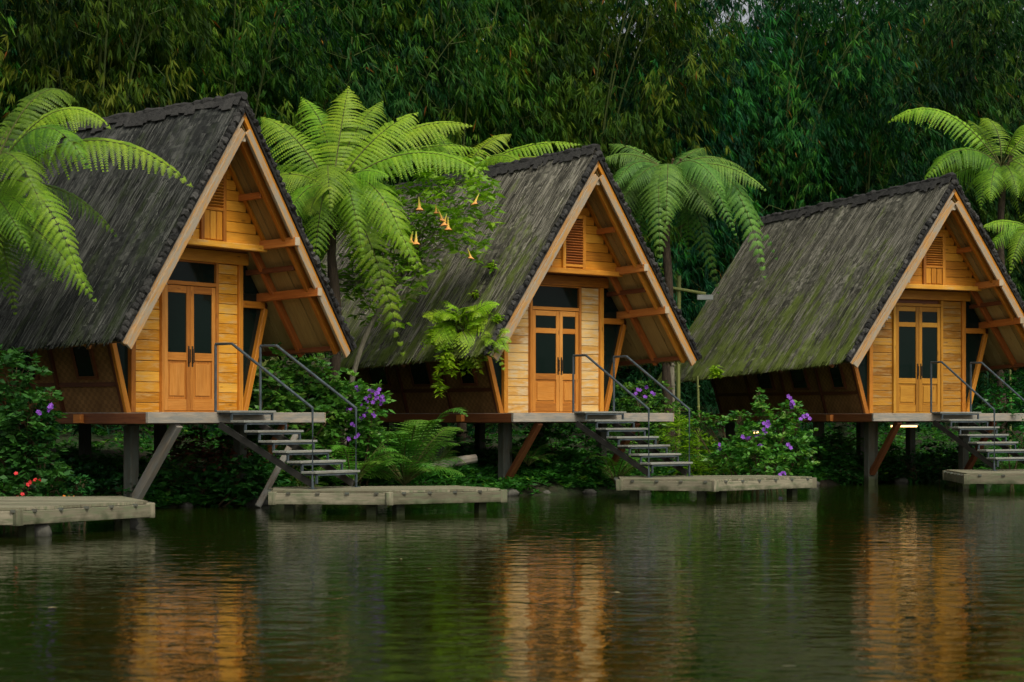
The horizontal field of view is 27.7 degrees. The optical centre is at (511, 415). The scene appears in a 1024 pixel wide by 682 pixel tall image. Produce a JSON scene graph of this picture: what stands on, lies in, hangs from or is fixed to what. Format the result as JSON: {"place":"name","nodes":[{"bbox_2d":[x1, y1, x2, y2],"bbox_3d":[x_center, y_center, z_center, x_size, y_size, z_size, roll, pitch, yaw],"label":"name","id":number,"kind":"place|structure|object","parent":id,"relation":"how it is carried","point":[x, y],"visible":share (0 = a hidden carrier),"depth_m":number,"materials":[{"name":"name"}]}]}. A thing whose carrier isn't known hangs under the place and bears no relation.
{"place":"outdoors","nodes":[
{"label":"outdoors","id":0,"kind":"place"},
{"bbox_2d":[0,481,1023,681],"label":"water","id":1,"kind":"structure","parent":0,"point":[839,583],"depth_m":17.76,"materials":[{"name":"liquid"}]},
{"bbox_2d":[34,524,51,536],"bbox_3d":[-5.908,1.452,26.000,0.313,0.266,0.326,0,0,0],"label":"stone footing","id":2,"kind":"object","parent":1,"relation":"in","point":[42,529],"visible":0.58,"depth_m":25.87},
{"bbox_2d":[0,496,154,536],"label":"dock","id":3,"kind":"object","parent":1,"relation":"in","point":[25,514],"visible":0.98,"depth_m":26.67,"materials":[{"name":"grey wood"}]},
{"bbox_2d":[114,518,138,527],"bbox_3d":[-5.168,1.454,27.899,0.337,0.268,0.314,0,0,36],"label":"stone footing","id":4,"kind":"object","parent":1,"relation":"in","point":[134,523],"visible":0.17,"depth_m":27.82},
{"bbox_2d":[255,434,297,507],"bbox_3d":[-3.841,0.875,34.100,0.824,1.276,0.118,0,0,-33],"label":"timber prop","id":5,"kind":"object","parent":1,"relation":"in","point":[268,485],"visible":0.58,"depth_m":34.00,"materials":[{"name":"grey wood"}]},
{"bbox_2d":[267,485,506,514],"bbox_3d":[-1.982,1.814,32.376,3.744,1.372,2.322,0,0,-12],"label":"dock","id":6,"kind":"object","parent":1,"relation":"in","point":[397,498],"visible":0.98,"depth_m":31.51,"materials":[{"name":"grey wood"}]},
{"bbox_2d":[214,342,359,488],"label":"staircase","id":7,"kind":"structure","parent":6,"relation":"on","point":[341,473],"depth_m":32.86,"materials":[{"name":"grey wood"}]},
{"bbox_2d":[614,475,816,499],"bbox_3d":[3.743,1.814,38.187,3.984,1.372,2.592,0,0,-14],"label":"dock","id":8,"kind":"object","parent":1,"relation":"in","point":[719,485],"visible":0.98,"depth_m":37.43,"materials":[{"name":"grey wood"}]},
{"bbox_2d":[572,354,692,477],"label":"staircase","id":9,"kind":"structure","parent":8,"relation":"on","point":[665,456],"depth_m":38.93,"materials":[{"name":"grey wood"}]},
{"bbox_2d":[894,477,908,482],"bbox_3d":[8.751,1.469,46.771,0.321,0.204,0.453,0,0,20],"label":"shore stone","id":10,"kind":"object","parent":1,"relation":"on","point":[901,480],"visible":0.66,"depth_m":46.59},
{"bbox_2d":[942,469,1023,491],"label":"dock","id":11,"kind":"object","parent":1,"relation":"in","point":[979,478],"visible":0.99,"depth_m":40.84,"materials":[{"name":"grey wood"}]},
{"bbox_2d":[930,361,1023,470],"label":"staircase","id":12,"kind":"structure","parent":11,"relation":"on","point":[994,442],"depth_m":43.70,"materials":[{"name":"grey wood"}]},
{"bbox_2d":[0,360,1023,507],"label":"ground","id":13,"kind":"structure","parent":0,"point":[556,488],"depth_m":44.72,"materials":[{"name":"plant"}]},
{"bbox_2d":[0,0,74,132],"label":"bamboo clump","id":14,"kind":"object","parent":13,"relation":"on","point":[10,20],"visible":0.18,"depth_m":41.57,"materials":[{"name":"green plant"}]},
{"bbox_2d":[0,344,78,496],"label":"shrub","id":15,"kind":"object","parent":13,"relation":"on","point":[11,417],"visible":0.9,"depth_m":29.88,"materials":[{"name":"green plant"}]},
{"bbox_2d":[17,403,62,491],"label":"shrub","id":16,"kind":"object","parent":13,"relation":"on","point":[44,413],"visible":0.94,"depth_m":29.85,"materials":[{"name":"green plant"}]},
{"bbox_2d":[0,0,110,130],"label":"bamboo clump","id":17,"kind":"object","parent":13,"relation":"on","point":[15,52],"visible":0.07,"depth_m":43.91,"materials":[{"name":"green plant"}]},
{"bbox_2d":[44,473,94,495],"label":"shrub","id":18,"kind":"object","parent":13,"relation":"on","point":[79,490],"visible":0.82,"depth_m":29.96,"materials":[{"name":"green plant"}]},
{"bbox_2d":[0,0,178,127],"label":"bamboo clump","id":19,"kind":"object","parent":13,"relation":"on","point":[77,14],"visible":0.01,"depth_m":47.12,"materials":[{"name":"green plant"}]},
{"bbox_2d":[0,88,192,314],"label":"tree fern","id":20,"kind":"object","parent":13,"relation":"on","point":[15,222],"visible":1,"depth_m":30.35,"materials":[{"name":"plant"}]},
{"bbox_2d":[45,449,155,498],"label":"shrub","id":21,"kind":"object","parent":13,"relation":"on","point":[99,473],"visible":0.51,"depth_m":33.33,"materials":[{"name":"green plant"}]},
{"bbox_2d":[11,0,192,79],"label":"bamboo clump","id":22,"kind":"object","parent":13,"relation":"on","point":[81,2],"depth_m":49.07,"materials":[{"name":"green plant"}]},
{"bbox_2d":[0,0,254,432],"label":"bamboo clump","id":23,"kind":"object","parent":13,"relation":"on","point":[96,102],"visible":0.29,"depth_m":42.17,"materials":[{"name":"green plant"}]},
{"bbox_2d":[0,91,356,499],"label":"stilt hut","id":24,"kind":"object","parent":13,"relation":"on","point":[181,278],"visible":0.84,"depth_m":33.52,"materials":[{"name":"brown wood"}]},
{"bbox_2d":[9,351,39,379],"bbox_3d":[-7.932,-0.870,33.680,0.600,0.589,0.223,0,0,33],"label":"window","id":25,"kind":"structure","parent":24,"relation":"in","point":[36,377],"depth_m":33.59,"materials":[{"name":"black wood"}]},
{"bbox_2d":[70,346,98,379],"bbox_3d":[-6.779,-0.870,32.931,0.450,0.589,0.223,0,0,33],"label":"window","id":26,"kind":"structure","parent":24,"relation":"in","point":[83,359],"depth_m":32.93,"materials":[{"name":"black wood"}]},
{"bbox_2d":[165,284,190,410],"bbox_3d":[-5.422,-1.103,33.732,0.096,2.035,0.616,0,0,33],"label":"door leaf","id":27,"kind":"structure","parent":24,"relation":"in","point":[177,297],"depth_m":33.77,"materials":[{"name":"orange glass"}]},
{"bbox_2d":[168,261,213,282],"bbox_3d":[-5.289,-2.354,34.022,0.010,0.312,1.250,0,0,33],"label":"transom window","id":28,"kind":"structure","parent":24,"relation":"in","point":[183,271],"depth_m":34.12,"materials":[{"name":"black glass"}]},
{"bbox_2d":[190,286,214,410],"bbox_3d":[-5.082,-1.103,34.255,0.096,2.035,0.616,0,0,33],"label":"door leaf","id":29,"kind":"structure","parent":24,"relation":"in","point":[202,299],"depth_m":34.27,"materials":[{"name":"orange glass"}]},
{"bbox_2d":[200,174,226,241],"bbox_3d":[-4.841,-3.395,33.692,0.053,1.110,0.610,0,0,33],"label":"louvre window","id":30,"kind":"structure","parent":24,"relation":"in","point":[213,224],"depth_m":33.77,"materials":[{"name":"brown wood"}]},
{"bbox_2d":[148,427,256,492],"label":"shrub","id":31,"kind":"object","parent":13,"relation":"on","point":[199,450],"visible":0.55,"depth_m":35.45,"materials":[{"name":"green plant"}]},
{"bbox_2d":[64,0,374,427],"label":"bamboo clump","id":32,"kind":"object","parent":13,"relation":"on","point":[258,26],"visible":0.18,"depth_m":45.00,"materials":[{"name":"green plant"}]},
{"bbox_2d":[142,446,296,506],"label":"shrub","id":33,"kind":"object","parent":13,"relation":"on","point":[257,474],"visible":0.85,"depth_m":34.38,"materials":[{"name":"green plant"}]},
{"bbox_2d":[79,0,407,173],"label":"bamboo clump","id":34,"kind":"object","parent":13,"relation":"on","point":[204,86],"visible":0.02,"depth_m":47.54,"materials":[{"name":"green plant"}]},
{"bbox_2d":[241,495,267,505],"bbox_3d":[-4.341,1.461,34.944,0.556,0.259,0.373,0,0,10],"label":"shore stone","id":35,"kind":"object","parent":13,"relation":"on","point":[252,502],"visible":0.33,"depth_m":34.78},
{"bbox_2d":[215,342,373,480],"bbox_3d":[-3.738,0.029,36.211,2.687,2.614,1.804,0,0,-33],"label":"shrub","id":36,"kind":"object","parent":13,"relation":"on","point":[290,375],"visible":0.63,"depth_m":36.12,"materials":[{"name":"green plant"}]},
{"bbox_2d":[281,464,339,486],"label":"ground fern","id":37,"kind":"object","parent":13,"relation":"on","point":[298,483],"visible":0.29,"depth_m":35.55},
{"bbox_2d":[141,0,509,396],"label":"bamboo clump","id":38,"kind":"object","parent":13,"relation":"on","point":[391,9],"visible":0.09,"depth_m":50.17,"materials":[{"name":"green plant"}]},
{"bbox_2d":[311,377,395,484],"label":"shrub","id":39,"kind":"object","parent":13,"relation":"on","point":[364,425],"visible":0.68,"depth_m":36.53,"materials":[{"name":"green plant"}]},
{"bbox_2d":[304,432,411,485],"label":"ground fern","id":40,"kind":"object","parent":13,"relation":"on","point":[365,469],"visible":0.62,"depth_m":36.11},
{"bbox_2d":[200,0,518,261],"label":"bamboo clump","id":41,"kind":"object","parent":13,"relation":"on","point":[369,91],"visible":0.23,"depth_m":48.44,"materials":[{"name":"green plant"}]},
{"bbox_2d":[260,86,487,456],"bbox_3d":[-2.534,-2.452,37.480,4.250,7.420,3.482,0,0,0],"label":"tree fern","id":42,"kind":"object","parent":13,"relation":"on","point":[339,192],"visible":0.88,"depth_m":37.52,"materials":[{"name":"plant"}]},
{"bbox_2d":[338,407,467,485],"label":"ground fern","id":43,"kind":"object","parent":13,"relation":"on","point":[423,450],"visible":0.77,"depth_m":36.76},
{"bbox_2d":[316,153,505,443],"bbox_3d":[-2.129,-1.848,38.378,4.096,6.088,2.133,0,0,0],"label":"trumpet flower shrub","id":44,"kind":"object","parent":13,"relation":"on","point":[403,266],"visible":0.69,"depth_m":38.43,"materials":[{"name":"green plant"}]},
{"bbox_2d":[324,0,520,104],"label":"bamboo clump","id":45,"kind":"object","parent":13,"relation":"on","point":[460,25],"depth_m":57.24,"materials":[{"name":"green plant"}]},
{"bbox_2d":[284,0,589,182],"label":"bamboo clump","id":46,"kind":"object","parent":13,"relation":"on","point":[474,109],"visible":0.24,"depth_m":51.34,"materials":[{"name":"green plant"}]},
{"bbox_2d":[422,441,469,463],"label":"ground fern","id":47,"kind":"object","parent":13,"relation":"on","point":[446,453],"visible":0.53,"depth_m":39.13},
{"bbox_2d":[341,0,554,155],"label":"bamboo clump","id":48,"kind":"object","parent":13,"relation":"on","point":[436,8],"visible":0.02,"depth_m":53.21,"materials":[{"name":"green plant"}]},
{"bbox_2d":[421,454,477,467],"bbox_3d":[-1.186,0.911,39.205,1.106,0.371,0.193,0,0,-22],"label":"log","id":49,"kind":"object","parent":13,"relation":"on","point":[469,459],"visible":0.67,"depth_m":39.23,"materials":[{"name":"grey wood"}]},
{"bbox_2d":[448,446,497,467],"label":"shrub","id":50,"kind":"object","parent":13,"relation":"on","point":[482,460],"visible":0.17,"depth_m":41.11,"materials":[{"name":"green plant"}]},
{"bbox_2d":[255,144,701,479],"bbox_3d":[-0.765,-1.784,42.188,6.077,6.812,7.293,0,0,-43],"label":"stilt hut","id":51,"kind":"object","parent":13,"relation":"on","point":[578,269],"visible":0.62,"depth_m":40.34,"materials":[{"name":"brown wood"}]},
{"bbox_2d":[367,367,390,386],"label":"window","id":52,"kind":"structure","parent":51,"relation":"in","point":[377,374],"depth_m":41.75,"materials":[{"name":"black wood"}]},
{"bbox_2d":[407,362,433,386],"bbox_3d":[-1.812,-0.870,40.824,0.223,0.589,0.600,0,0,-43],"label":"window","id":53,"kind":"structure","parent":51,"relation":"in","point":[420,374],"depth_m":40.82,"materials":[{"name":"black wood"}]},
{"bbox_2d":[421,299,504,397],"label":"roof plant","id":54,"kind":"object","parent":51,"relation":"hanging from","point":[444,331],"visible":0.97,"depth_m":38.10,"materials":[{"name":"green plant"}]},
{"bbox_2d":[455,359,477,385],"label":"window","id":55,"kind":"structure","parent":51,"relation":"in","point":[468,379],"depth_m":39.84,"materials":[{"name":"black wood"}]},
{"bbox_2d":[479,328,510,356],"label":"roof plant","id":56,"kind":"object","parent":51,"relation":"on","point":[498,342],"visible":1,"depth_m":37.66,"materials":[{"name":"green plant"}]},
{"bbox_2d":[491,313,504,322],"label":"roof plant","id":57,"kind":"object","parent":51,"relation":"on","point":[497,317],"visible":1,"depth_m":37.89,"materials":[{"name":"green plant"}]},
{"bbox_2d":[533,310,559,410],"bbox_3d":[0.664,-1.062,40.298,0.721,1.955,0.096,0,0,-43],"label":"door leaf","id":58,"kind":"structure","parent":51,"relation":"in","point":[546,362],"depth_m":40.32,"materials":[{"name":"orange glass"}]},
{"bbox_2d":[533,286,577,307],"bbox_3d":[0.828,-2.314,40.510,1.260,0.392,0.010,0,0,-43],"label":"transom window","id":59,"kind":"structure","parent":51,"relation":"in","point":[545,296],"depth_m":40.54,"materials":[{"name":"black glass"}]},
{"bbox_2d":[559,311,578,410],"bbox_3d":[1.124,-1.062,40.727,0.521,1.955,0.096,0,0,-43],"label":"door leaf","id":60,"kind":"structure","parent":51,"relation":"in","point":[568,321],"depth_m":40.73,"materials":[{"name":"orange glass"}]},
{"bbox_2d":[562,215,585,268],"bbox_3d":[1.191,-3.355,40.093,0.610,1.030,0.053,0,0,-43],"label":"louvre window","id":61,"kind":"structure","parent":51,"relation":"in","point":[572,255],"depth_m":40.13,"materials":[{"name":"brown wood"}]},
{"bbox_2d":[419,128,579,440],"bbox_3d":[-0.343,-2.966,47.346,3.906,7.482,1.690,0,0,28],"label":"tree fern","id":62,"kind":"object","parent":13,"relation":"on","point":[505,157],"visible":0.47,"depth_m":47.41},
{"bbox_2d":[0,413,1023,507],"label":"undergrowth","id":63,"kind":"object","parent":13,"relation":"on","point":[484,476],"visible":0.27,"depth_m":40.67,"materials":[{"name":"green plant"}]},
{"bbox_2d":[506,488,519,495],"bbox_3d":[-0.080,1.466,38.999,0.473,0.224,0.355,0,0,-14],"label":"shore stone","id":64,"kind":"object","parent":13,"relation":"on","point":[512,492],"visible":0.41,"depth_m":38.90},
{"bbox_2d":[11,248,1023,441],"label":"thicket","id":65,"kind":"object","parent":13,"relation":"on","point":[704,387],"visible":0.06,"depth_m":55.48,"materials":[{"name":"green plant"}]},
{"bbox_2d":[455,3,609,132],"bbox_3d":[-0.848,-8.136,60.195,7.934,13.360,7.600,0,0,-14],"label":"bamboo clump","id":66,"kind":"object","parent":13,"relation":"on","point":[547,27],"depth_m":58.48,"materials":[{"name":"green plant"}]},
{"bbox_2d":[510,444,556,465],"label":"ground fern","id":67,"kind":"object","parent":13,"relation":"on","point":[531,458],"visible":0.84,"depth_m":39.87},
{"bbox_2d":[496,423,609,486],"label":"shrub","id":68,"kind":"object","parent":13,"relation":"on","point":[575,462],"visible":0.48,"depth_m":40.59,"materials":[{"name":"green plant"}]},
{"bbox_2d":[449,0,692,155],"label":"bamboo clump","id":69,"kind":"object","parent":13,"relation":"on","point":[561,48],"visible":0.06,"depth_m":54.97,"materials":[{"name":"green plant"}]},
{"bbox_2d":[437,0,746,284],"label":"bamboo clump","id":70,"kind":"object","parent":13,"relation":"on","point":[590,106],"visible":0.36,"depth_m":53.78,"materials":[{"name":"green plant"}]},
{"bbox_2d":[487,0,712,281],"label":"bamboo clump","id":71,"kind":"object","parent":13,"relation":"on","point":[604,78],"visible":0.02,"depth_m":57.16,"materials":[{"name":"green plant"}]},
{"bbox_2d":[588,454,647,483],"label":"ground fern","id":72,"kind":"object","parent":13,"relation":"on","point":[624,469],"visible":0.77,"depth_m":40.50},
{"bbox_2d":[607,379,691,453],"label":"shrub","id":73,"kind":"object","parent":13,"relation":"on","point":[638,407],"visible":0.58,"depth_m":45.39,"materials":[{"name":"green plant"}]},
{"bbox_2d":[508,0,796,409],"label":"bamboo clump","id":74,"kind":"object","parent":13,"relation":"on","point":[680,270],"visible":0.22,"depth_m":56.80,"materials":[{"name":"green plant"}]},
{"bbox_2d":[670,363,674,432],"bbox_3d":[3.563,-0.424,46.600,0.188,3.203,0.176,0,0,0],"label":"bamboo cane","id":75,"kind":"object","parent":13,"relation":"on","point":[672,377],"visible":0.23,"depth_m":46.54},
{"bbox_2d":[605,144,776,458],"bbox_3d":[3.876,-2.489,46.672,3.844,7.350,3.263,0,0,-13],"label":"tree fern","id":76,"kind":"object","parent":13,"relation":"on","point":[680,180],"visible":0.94,"depth_m":46.17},
{"bbox_2d":[673,276,712,448],"bbox_3d":[4.112,-1.149,47.441,0.936,4.098,0.202,0,0,0],"label":"bamboo lamp pole","id":77,"kind":"object","parent":13,"relation":"on","point":[679,289],"visible":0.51,"depth_m":47.46,"materials":[{"name":"brown"}]},
{"bbox_2d":[655,409,736,475],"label":"shrub","id":78,"kind":"object","parent":13,"relation":"on","point":[700,466],"visible":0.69,"depth_m":43.40,"materials":[{"name":"green plant"}]},
{"bbox_2d":[697,376,699,457],"bbox_3d":[4.118,0.163,46.000,0.087,2.102,0.066,0,0,0],"label":"bamboo cane","id":79,"kind":"object","parent":13,"relation":"on","point":[698,402],"visible":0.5,"depth_m":45.98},
{"bbox_2d":[607,9,832,404],"bbox_3d":[5.467,-6.125,61.559,7.480,11.649,6.992,0,0,29],"label":"bamboo clump","id":80,"kind":"object","parent":13,"relation":"on","point":[753,194],"visible":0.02,"depth_m":60.78,"materials":[{"name":"green plant"}]},
{"bbox_2d":[667,1,816,277],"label":"bamboo clump","id":81,"kind":"object","parent":13,"relation":"on","point":[749,45],"depth_m":66.48,"materials":[{"name":"green plant"}]},
{"bbox_2d":[686,387,825,489],"bbox_3d":[4.964,0.977,42.099,2.962,3.118,1.755,0,0,0],"label":"shrub","id":82,"kind":"object","parent":13,"relation":"on","point":[779,451],"visible":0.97,"depth_m":42.22,"materials":[{"name":"green plant"}]},
{"bbox_2d":[682,0,870,282],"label":"bamboo clump","id":83,"kind":"object","parent":13,"relation":"on","point":[799,71],"visible":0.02,"depth_m":63.06,"materials":[{"name":"green plant"}]},
{"bbox_2d":[633,0,927,322],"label":"bamboo clump","id":84,"kind":"object","parent":13,"relation":"on","point":[797,187],"visible":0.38,"depth_m":58.77,"materials":[{"name":"green plant"}]},
{"bbox_2d":[592,0,1023,71],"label":"forest","id":85,"kind":"object","parent":13,"relation":"on","point":[876,14],"depth_m":82.12,"materials":[{"name":"green plant"}]},
{"bbox_2d":[791,431,863,484],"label":"shrub","id":86,"kind":"object","parent":13,"relation":"on","point":[836,463],"visible":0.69,"depth_m":45.67,"materials":[{"name":"green plant"}]},
{"bbox_2d":[808,427,863,455],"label":"ground fern","id":87,"kind":"object","parent":13,"relation":"on","point":[839,429],"visible":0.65,"depth_m":46.46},
{"bbox_2d":[653,172,1023,485],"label":"stilt hut","id":88,"kind":"object","parent":13,"relation":"on","point":[860,310],"visible":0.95,"depth_m":45.64,"materials":[{"name":"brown wood"}]},
{"bbox_2d":[708,365,725,378],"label":"roof plant","id":89,"kind":"object","parent":88,"relation":"attached to","point":[715,372],"visible":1,"depth_m":46.36,"materials":[{"name":"green plant"}]},
{"bbox_2d":[755,372,775,390],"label":"window","id":90,"kind":"structure","parent":88,"relation":"in","point":[765,381],"depth_m":47.56,"materials":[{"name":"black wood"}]},
{"bbox_2d":[788,368,809,389],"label":"window","id":91,"kind":"structure","parent":88,"relation":"in","point":[798,378],"depth_m":46.44,"materials":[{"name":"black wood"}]},
{"bbox_2d":[827,364,846,388],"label":"window","id":92,"kind":"structure","parent":88,"relation":"in","point":[836,375],"depth_m":45.23,"materials":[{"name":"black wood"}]},
{"bbox_2d":[896,306,918,411],"bbox_3d":[8.614,-1.232,45.304,0.641,2.295,0.096,0,0,-29],"label":"door leaf","id":93,"kind":"structure","parent":88,"relation":"in","point":[907,318],"depth_m":45.33,"materials":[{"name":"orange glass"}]},
{"bbox_2d":[919,307,939,411],"bbox_3d":[9.166,-1.232,45.614,0.601,2.295,0.096,0,0,-29],"label":"door leaf","id":94,"kind":"structure","parent":88,"relation":"in","point":[929,317],"depth_m":45.63,"materials":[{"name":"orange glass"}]},
{"bbox_2d":[922,233,945,284],"bbox_3d":[9.131,-3.395,45.011,0.610,1.110,0.053,0,0,-29],"label":"louvre window","id":95,"kind":"structure","parent":88,"relation":"in","point":[935,257],"depth_m":45.03,"materials":[{"name":"brown wood"}]},
{"bbox_2d":[773,43,929,203],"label":"bamboo clump","id":96,"kind":"object","parent":13,"relation":"on","point":[916,46],"depth_m":65.64,"materials":[{"name":"green plant"}]},
{"bbox_2d":[742,0,964,176],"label":"bamboo clump","id":97,"kind":"object","parent":13,"relation":"on","point":[894,3],"visible":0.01,"depth_m":71.79,"materials":[{"name":"green plant"}]},
{"bbox_2d":[722,0,1014,211],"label":"bamboo clump","id":98,"kind":"object","parent":13,"relation":"on","point":[904,133],"visible":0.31,"depth_m":60.29,"materials":[{"name":"green plant"}]},
{"bbox_2d":[762,0,1013,206],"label":"bamboo clump","id":99,"kind":"object","parent":13,"relation":"on","point":[943,68],"visible":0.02,"depth_m":66.86,"materials":[{"name":"green plant"}]},
{"bbox_2d":[767,0,1023,250],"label":"bamboo clump","id":100,"kind":"object","parent":13,"relation":"on","point":[992,12],"visible":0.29,"depth_m":62.83,"materials":[{"name":"green plant"}]},
{"bbox_2d":[879,441,989,482],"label":"shrub","id":101,"kind":"object","parent":13,"relation":"on","point":[923,465],"visible":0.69,"depth_m":46.82,"materials":[{"name":"green plant"}]},
{"bbox_2d":[855,0,1022,87],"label":"bamboo clump","id":102,"kind":"object","parent":13,"relation":"on","point":[935,20],"visible":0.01,"depth_m":75.69,"materials":[{"name":"green plant"}]},
{"bbox_2d":[863,0,1023,412],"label":"bamboo clump","id":103,"kind":"object","parent":13,"relation":"on","point":[1011,213],"visible":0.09,"depth_m":66.20,"materials":[{"name":"green plant"}]},
{"bbox_2d":[888,107,1023,454],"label":"tree fern","id":104,"kind":"object","parent":13,"relation":"on","point":[1001,171],"visible":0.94,"depth_m":52.92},
{"bbox_2d":[930,0,1023,375],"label":"bamboo clump","id":105,"kind":"object","parent":13,"relation":"on","point":[1022,2],"visible":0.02,"depth_m":70.29,"materials":[{"name":"green plant"}]},
{"bbox_2d":[971,32,1023,395],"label":"bamboo clump","id":106,"kind":"object","parent":13,"relation":"on","point":[1020,59],"visible":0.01,"depth_m":73.13,"materials":[{"name":"green plant"}]},
{"bbox_2d":[974,448,1023,468],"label":"ground fern","id":107,"kind":"object","parent":13,"relation":"on","point":[1012,465],"visible":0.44,"depth_m":46.26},
{"bbox_2d":[976,369,1023,484],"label":"shrub","id":108,"kind":"object","parent":13,"relation":"on","point":[1008,407],"visible":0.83,"depth_m":46.01,"materials":[{"name":"green plant"}]},
{"bbox_2d":[983,212,1023,272],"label":"tree fern","id":109,"kind":"object","parent":13,"relation":"on","point":[1019,233],"visible":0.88,"depth_m":50.18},
{"bbox_2d":[483,0,1023,57],"label":"sky","id":110,"kind":"structure","parent":0,"point":[745,16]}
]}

